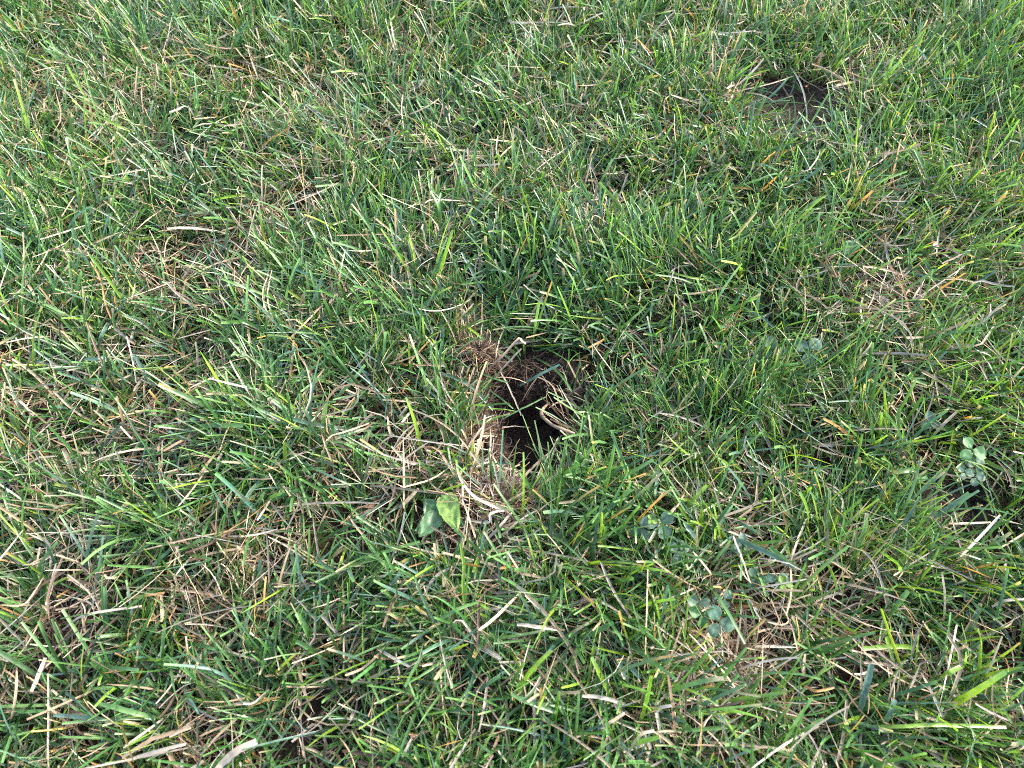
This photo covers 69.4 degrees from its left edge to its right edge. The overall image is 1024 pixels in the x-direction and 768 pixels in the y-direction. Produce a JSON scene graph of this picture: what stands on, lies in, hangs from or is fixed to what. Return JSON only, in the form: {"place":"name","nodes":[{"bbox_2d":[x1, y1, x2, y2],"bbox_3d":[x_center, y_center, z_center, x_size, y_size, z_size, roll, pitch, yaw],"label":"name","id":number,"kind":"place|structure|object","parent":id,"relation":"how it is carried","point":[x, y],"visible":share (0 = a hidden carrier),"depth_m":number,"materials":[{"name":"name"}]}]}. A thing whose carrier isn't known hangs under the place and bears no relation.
{"place":"outdoors","nodes":[
{"label":"outdoors","id":0,"kind":"place"},
{"bbox_2d":[411,275,603,580],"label":"dry grass","id":1,"kind":"structure","parent":0,"point":[461,323],"depth_m":0.79,"materials":[{"name":"beige plant"}]},
{"bbox_2d":[0,0,1023,767],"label":"ground","id":2,"kind":"structure","parent":0,"point":[318,708],"depth_m":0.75,"materials":[{"name":"green plant"}]},
{"bbox_2d":[0,618,30,652],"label":"dry stalk","id":3,"kind":"object","parent":2,"relation":"on","point":[9,629],"visible":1,"depth_m":0.64,"materials":[{"name":"beige plant"}]},
{"bbox_2d":[30,658,46,691],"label":"dry stalk","id":4,"kind":"object","parent":2,"relation":"on","point":[38,674],"visible":1,"depth_m":0.62,"materials":[{"name":"beige plant"}]},
{"bbox_2d":[70,589,98,607],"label":"dry stalk","id":5,"kind":"object","parent":2,"relation":"on","point":[84,598],"visible":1,"depth_m":0.65,"materials":[{"name":"beige plant"}]},
{"bbox_2d":[62,605,141,630],"bbox_3d":[-0.360,0.204,0.648,0.078,0.027,0.003,-9,58,-6],"label":"dry stalk","id":6,"kind":"object","parent":2,"relation":"on","point":[102,611],"visible":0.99,"depth_m":0.64,"materials":[{"name":"beige plant"}]},
{"bbox_2d":[114,327,135,344],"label":"dry stalk","id":7,"kind":"object","parent":2,"relation":"on","point":[129,339],"visible":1,"depth_m":0.82,"materials":[{"name":"beige plant"}]},
{"bbox_2d":[134,67,137,117],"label":"dry stalk","id":8,"kind":"object","parent":2,"relation":"on","point":[135,88],"visible":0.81,"depth_m":1.01,"materials":[{"name":"beige plant"}]},
{"bbox_2d":[121,726,190,758],"bbox_3d":[-0.289,0.289,0.601,0.057,0.006,0.006,-19,60,-12],"label":"dry stalk","id":9,"kind":"object","parent":2,"relation":"on","point":[144,743],"visible":1,"depth_m":0.60,"materials":[{"name":"beige plant"}]},
{"bbox_2d":[215,738,257,767],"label":"dry stalk","id":10,"kind":"object","parent":2,"relation":"on","point":[227,758],"visible":0.99,"depth_m":0.59,"materials":[{"name":"beige plant"}]},
{"bbox_2d":[229,338,248,360],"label":"dry stalk","id":11,"kind":"object","parent":2,"relation":"on","point":[232,342],"visible":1,"depth_m":0.79,"materials":[{"name":"beige plant"}]},
{"bbox_2d":[299,589,323,611],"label":"broadleaf weed","id":12,"kind":"object","parent":2,"relation":"on","point":[307,594],"visible":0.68,"depth_m":0.68,"materials":[{"name":"green plant"}]},
{"bbox_2d":[321,614,339,635],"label":"dry stalk","id":13,"kind":"object","parent":2,"relation":"on","point":[327,622],"visible":1,"depth_m":0.64,"materials":[{"name":"beige plant"}]},
{"bbox_2d":[394,326,444,366],"bbox_3d":[-0.104,-0.037,0.799,0.075,0.010,0.014,35,64,20],"label":"dry stalk","id":14,"kind":"object","parent":2,"relation":"on","point":[418,352],"visible":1,"depth_m":0.79,"materials":[{"name":"beige plant"}]},
{"bbox_2d":[390,435,485,461],"bbox_3d":[-0.074,0.062,0.734,0.099,0.017,0.004,12,59,7],"label":"dry stalk","id":15,"kind":"object","parent":2,"relation":"on","point":[434,442],"visible":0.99,"depth_m":0.73,"materials":[{"name":"beige plant"}]},
{"bbox_2d":[414,514,478,555],"bbox_3d":[-0.055,0.145,0.705,0.081,0.050,0.078,-12,59,-7],"label":"root clod","id":16,"kind":"object","parent":2,"relation":"on","point":[451,531],"visible":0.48,"depth_m":0.70,"materials":[{"name":"plant"}]},
{"bbox_2d":[412,355,503,559],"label":"soil crumbs","id":17,"kind":"object","parent":2,"relation":"on","point":[476,438],"visible":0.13,"depth_m":0.79,"materials":[{"name":"brown soil"}]},
{"bbox_2d":[434,352,493,407],"bbox_3d":[-0.058,-0.007,0.815,0.077,0.050,0.086,-39,66,-22],"label":"root clod","id":18,"kind":"object","parent":2,"relation":"on","point":[456,370],"visible":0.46,"depth_m":0.81,"materials":[{"name":"plant"}]},
{"bbox_2d":[458,303,473,320],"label":"dry stalk","id":19,"kind":"object","parent":2,"relation":"on","point":[466,311],"visible":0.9,"depth_m":0.82,"materials":[{"name":"beige plant"}]},
{"bbox_2d":[454,539,488,581],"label":"broadleaf weed","id":20,"kind":"object","parent":2,"relation":"on","point":[481,564],"visible":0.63,"depth_m":0.68,"materials":[{"name":"green plant"}]},
{"bbox_2d":[426,464,542,545],"bbox_3d":[-0.019,0.113,0.711,0.124,0.062,0.095,0,58,0],"label":"root clod","id":21,"kind":"object","parent":2,"relation":"on","point":[516,504],"visible":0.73,"depth_m":0.70,"materials":[{"name":"plant"}]},
{"bbox_2d":[418,492,459,536],"bbox_3d":[-0.067,0.119,0.686,0.039,0.016,0.044,0,58,0],"label":"broadleaf weed","id":22,"kind":"object","parent":21,"relation":"on","point":[432,517],"visible":1,"depth_m":0.69,"materials":[{"name":"green plant"}]},
{"bbox_2d":[412,408,480,466],"bbox_3d":[-0.064,0.051,0.743,0.103,0.018,0.008,37,65,20],"label":"dry stalk","id":23,"kind":"object","parent":21,"relation":"on","point":[451,430],"visible":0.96,"depth_m":0.74,"materials":[{"name":"beige plant"}]},
{"bbox_2d":[428,490,512,508],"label":"dry stalk","id":24,"kind":"object","parent":21,"relation":"on","point":[466,497],"visible":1,"depth_m":0.69,"materials":[{"name":"beige plant"}]},
{"bbox_2d":[462,486,483,559],"bbox_3d":[-0.039,0.127,0.685,0.007,0.024,0.072,-14,59,-8],"label":"dry stalk","id":25,"kind":"object","parent":21,"relation":"on","point":[465,507],"visible":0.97,"depth_m":0.68,"materials":[{"name":"beige plant"}]},
{"bbox_2d":[456,460,510,511],"bbox_3d":[-0.032,0.099,0.689,0.073,0.014,0.019,38,65,21],"label":"dry stalk","id":26,"kind":"object","parent":21,"relation":"on","point":[473,494],"visible":1,"depth_m":0.68,"materials":[{"name":"beige plant"}]},
{"bbox_2d":[471,509,509,523],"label":"dry stalk","id":27,"kind":"object","parent":21,"relation":"on","point":[490,518],"visible":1,"depth_m":0.68,"materials":[{"name":"beige plant"}]},
{"bbox_2d":[483,512,511,543],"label":"dry stalk","id":28,"kind":"object","parent":21,"relation":"on","point":[500,526],"visible":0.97,"depth_m":0.68,"materials":[{"name":"beige plant"}]},
{"bbox_2d":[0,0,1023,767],"bbox_3d":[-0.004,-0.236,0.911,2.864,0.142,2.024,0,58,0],"label":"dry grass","id":29,"kind":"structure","parent":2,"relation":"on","point":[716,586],"depth_m":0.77,"materials":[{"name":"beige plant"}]},
{"bbox_2d":[133,743,185,758],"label":"dry stalk","id":30,"kind":"object","parent":29,"relation":"on","point":[159,750],"visible":1,"depth_m":0.59,"materials":[{"name":"beige plant"}]},
{"bbox_2d":[582,694,625,704],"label":"dry stalk","id":31,"kind":"object","parent":29,"relation":"on","point":[613,700],"visible":1,"depth_m":0.60,"materials":[{"name":"beige plant"}]},
{"bbox_2d":[733,536,750,582],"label":"dry stalk","id":32,"kind":"object","parent":29,"relation":"on","point":[741,558],"visible":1,"depth_m":0.67,"materials":[{"name":"beige plant"}]},
{"bbox_2d":[445,351,595,508],"bbox_3d":[0.013,0.060,0.827,0.181,0.141,0.224,0,58,0],"label":"burrow","id":33,"kind":"object","parent":2,"relation":"in","point":[514,435],"visible":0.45,"depth_m":0.87,"materials":[{"name":"soil"}]},
{"bbox_2d":[446,324,515,390],"bbox_3d":[-0.036,-0.032,0.819,0.077,0.063,0.073,-38,65,-21],"label":"root clod","id":34,"kind":"object","parent":33,"relation":"on","point":[485,347],"visible":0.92,"depth_m":0.81,"materials":[{"name":"plant"}]},
{"bbox_2d":[485,337,525,372],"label":"dry stalk","id":35,"kind":"object","parent":34,"relation":"on","point":[506,352],"visible":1,"depth_m":0.80,"materials":[{"name":"beige plant"}]},
{"bbox_2d":[489,349,521,383],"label":"dry stalk","id":36,"kind":"object","parent":34,"relation":"on","point":[505,365],"visible":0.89,"depth_m":0.80,"materials":[{"name":"beige plant"}]},
{"bbox_2d":[501,372,521,414],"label":"dry stalk","id":37,"kind":"object","parent":33,"relation":"on","point":[511,393],"visible":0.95,"depth_m":0.82,"materials":[{"name":"beige plant"}]},
{"bbox_2d":[475,354,597,504],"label":"soil crumbs","id":38,"kind":"object","parent":33,"relation":"on","point":[521,372],"visible":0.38,"depth_m":0.84,"materials":[{"name":"brown soil"}]},
{"bbox_2d":[535,438,558,478],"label":"dry stalk","id":39,"kind":"object","parent":33,"relation":"on","point":[539,472],"visible":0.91,"depth_m":0.74,"materials":[{"name":"beige plant"}]},
{"bbox_2d":[540,402,574,433],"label":"creeping stem","id":40,"kind":"object","parent":33,"relation":"on","point":[547,421],"visible":0.93,"depth_m":0.77,"materials":[{"name":"beige plant"}]},
{"bbox_2d":[38,64,1006,737],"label":"grass","id":41,"kind":"structure","parent":2,"relation":"on","point":[774,554],"depth_m":0.66,"materials":[{"name":"plant"}]},
{"bbox_2d":[509,579,540,616],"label":"dry stalk","id":42,"kind":"object","parent":2,"relation":"on","point":[521,589],"visible":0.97,"depth_m":0.65,"materials":[{"name":"beige plant"}]},
{"bbox_2d":[516,272,538,281],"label":"dry stalk","id":43,"kind":"object","parent":2,"relation":"on","point":[531,275],"visible":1,"depth_m":0.84,"materials":[{"name":"beige plant"}]},
{"bbox_2d":[517,623,556,630],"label":"dry stalk","id":44,"kind":"object","parent":2,"relation":"on","point":[532,626],"visible":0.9,"depth_m":0.62,"materials":[{"name":"beige plant"}]},
{"bbox_2d":[599,65,612,85],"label":"broadleaf weed","id":45,"kind":"object","parent":2,"relation":"on","point":[605,71],"visible":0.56,"depth_m":1.06,"materials":[{"name":"green plant"}]},
{"bbox_2d":[600,712,624,729],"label":"dry stalk","id":46,"kind":"object","parent":2,"relation":"on","point":[616,718],"visible":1,"depth_m":0.59,"materials":[{"name":"beige plant"}]},
{"bbox_2d":[626,729,654,757],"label":"dry stalk","id":47,"kind":"object","parent":2,"relation":"on","point":[640,735],"visible":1,"depth_m":0.58,"materials":[{"name":"beige plant"}]},
{"bbox_2d":[630,511,673,539],"bbox_3d":[0.130,0.140,0.701,0.041,0.056,0.022,0,58,0],"label":"clover","id":48,"kind":"object","parent":2,"relation":"on","point":[652,519],"visible":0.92,"depth_m":0.69,"materials":[{"name":"green plant"}]},
{"bbox_2d":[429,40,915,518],"bbox_3d":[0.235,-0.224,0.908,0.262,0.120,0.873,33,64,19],"label":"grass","id":49,"kind":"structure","parent":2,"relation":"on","point":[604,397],"depth_m":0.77,"materials":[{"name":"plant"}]},
{"bbox_2d":[668,542,688,564],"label":"clover","id":50,"kind":"object","parent":2,"relation":"on","point":[676,556],"visible":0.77,"depth_m":0.69,"materials":[{"name":"green plant"}]},
{"bbox_2d":[694,507,699,529],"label":"dry stalk","id":51,"kind":"object","parent":2,"relation":"on","point":[696,515],"visible":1,"depth_m":0.70,"materials":[{"name":"beige plant"}]},
{"bbox_2d":[687,595,714,626],"bbox_3d":[0.167,0.209,0.663,0.027,0.055,0.025,0,58,0],"label":"clover","id":52,"kind":"object","parent":2,"relation":"on","point":[695,613],"visible":0.98,"depth_m":0.65,"materials":[{"name":"green plant"}]},
{"bbox_2d":[707,604,734,637],"bbox_3d":[0.182,0.217,0.662,0.025,0.054,0.026,0,58,0],"label":"clover","id":53,"kind":"object","parent":2,"relation":"on","point":[726,626],"visible":1,"depth_m":0.64,"materials":[{"name":"green plant"}]},
{"bbox_2d":[712,590,732,608],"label":"clover","id":54,"kind":"object","parent":2,"relation":"on","point":[725,596],"visible":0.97,"depth_m":0.66,"materials":[{"name":"green plant"}]},
{"bbox_2d":[731,533,749,553],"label":"clover","id":55,"kind":"object","parent":2,"relation":"on","point":[742,536],"visible":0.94,"depth_m":0.69,"materials":[{"name":"green plant"}]},
{"bbox_2d":[747,567,766,588],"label":"clover","id":56,"kind":"object","parent":2,"relation":"on","point":[752,571],"visible":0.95,"depth_m":0.68,"materials":[{"name":"green plant"}]},
{"bbox_2d":[758,336,787,359],"bbox_3d":[0.287,-0.030,0.811,0.042,0.057,0.024,-17,60,-10],"label":"clover","id":57,"kind":"object","parent":2,"relation":"on","point":[775,343],"visible":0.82,"depth_m":0.79,"materials":[{"name":"green plant"}]},
{"bbox_2d":[766,573,792,593],"bbox_3d":[0.247,0.189,0.684,0.033,0.049,0.018,0,58,0],"label":"clover","id":58,"kind":"object","parent":2,"relation":"on","point":[771,577],"visible":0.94,"depth_m":0.67,"materials":[{"name":"green plant"}]},
{"bbox_2d":[729,76,850,139],"bbox_3d":[0.390,-0.393,1.063,0.209,0.022,0.145,11,59,7],"label":"soil pit","id":59,"kind":"object","parent":2,"relation":"in","point":[799,107],"visible":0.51,"depth_m":1.08,"materials":[{"name":"brown soil"}]},
{"bbox_2d":[795,338,821,365],"bbox_3d":[0.327,-0.028,0.812,0.038,0.051,0.027,-14,59,-8],"label":"clover","id":60,"kind":"object","parent":2,"relation":"on","point":[804,344],"visible":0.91,"depth_m":0.80,"materials":[{"name":"green plant"}]},
{"bbox_2d":[804,685,834,691],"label":"dry stalk","id":61,"kind":"object","parent":2,"relation":"on","point":[813,690],"visible":1,"depth_m":0.61,"materials":[{"name":"beige plant"}]},
{"bbox_2d":[843,240,858,261],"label":"broadleaf weed","id":62,"kind":"object","parent":2,"relation":"on","point":[849,243],"visible":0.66,"depth_m":0.88,"materials":[{"name":"green plant"}]},
{"bbox_2d":[736,78,1000,530],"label":"soil crumbs","id":63,"kind":"object","parent":2,"relation":"on","point":[971,514],"visible":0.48,"depth_m":0.77,"materials":[{"name":"brown soil"}]},
{"bbox_2d":[921,411,939,428],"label":"clover","id":64,"kind":"object","parent":2,"relation":"on","point":[930,418],"visible":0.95,"depth_m":0.76,"materials":[{"name":"green plant"}]},
{"bbox_2d":[931,411,957,436],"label":"dry stalk","id":65,"kind":"object","parent":2,"relation":"on","point":[949,418],"visible":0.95,"depth_m":0.76,"materials":[{"name":"beige plant"}]},
{"bbox_2d":[942,250,969,263],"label":"dry stalk","id":66,"kind":"object","parent":2,"relation":"on","point":[954,257],"visible":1,"depth_m":0.86,"materials":[{"name":"beige plant"}]},
{"bbox_2d":[917,469,999,530],"bbox_3d":[0.456,0.121,0.761,0.102,0.019,0.077,0,58,0],"label":"soil pit","id":67,"kind":"object","parent":2,"relation":"in","point":[954,495],"visible":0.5,"depth_m":0.77,"materials":[{"name":"brown soil"}]},
{"bbox_2d":[957,465,972,481],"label":"clover","id":68,"kind":"object","parent":2,"relation":"on","point":[968,471],"visible":0.98,"depth_m":0.73,"materials":[{"name":"green plant"}]},
{"bbox_2d":[960,437,986,459],"bbox_3d":[0.464,0.074,0.753,0.047,0.054,0.025,-12,59,-7],"label":"clover","id":69,"kind":"object","parent":2,"relation":"on","point":[980,452],"visible":0.97,"depth_m":0.73,"materials":[{"name":"green plant"}]},
{"bbox_2d":[965,456,988,486],"bbox_3d":[0.471,0.093,0.749,0.040,0.039,0.032,0,58,0],"label":"clover","id":70,"kind":"object","parent":2,"relation":"on","point":[980,475],"visible":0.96,"depth_m":0.74,"materials":[{"name":"green plant"}]},
{"bbox_2d":[991,598,1023,607],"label":"dry stalk","id":71,"kind":"object","parent":2,"relation":"on","point":[1004,600],"visible":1,"depth_m":0.65,"materials":[{"name":"beige plant"}]}
]}

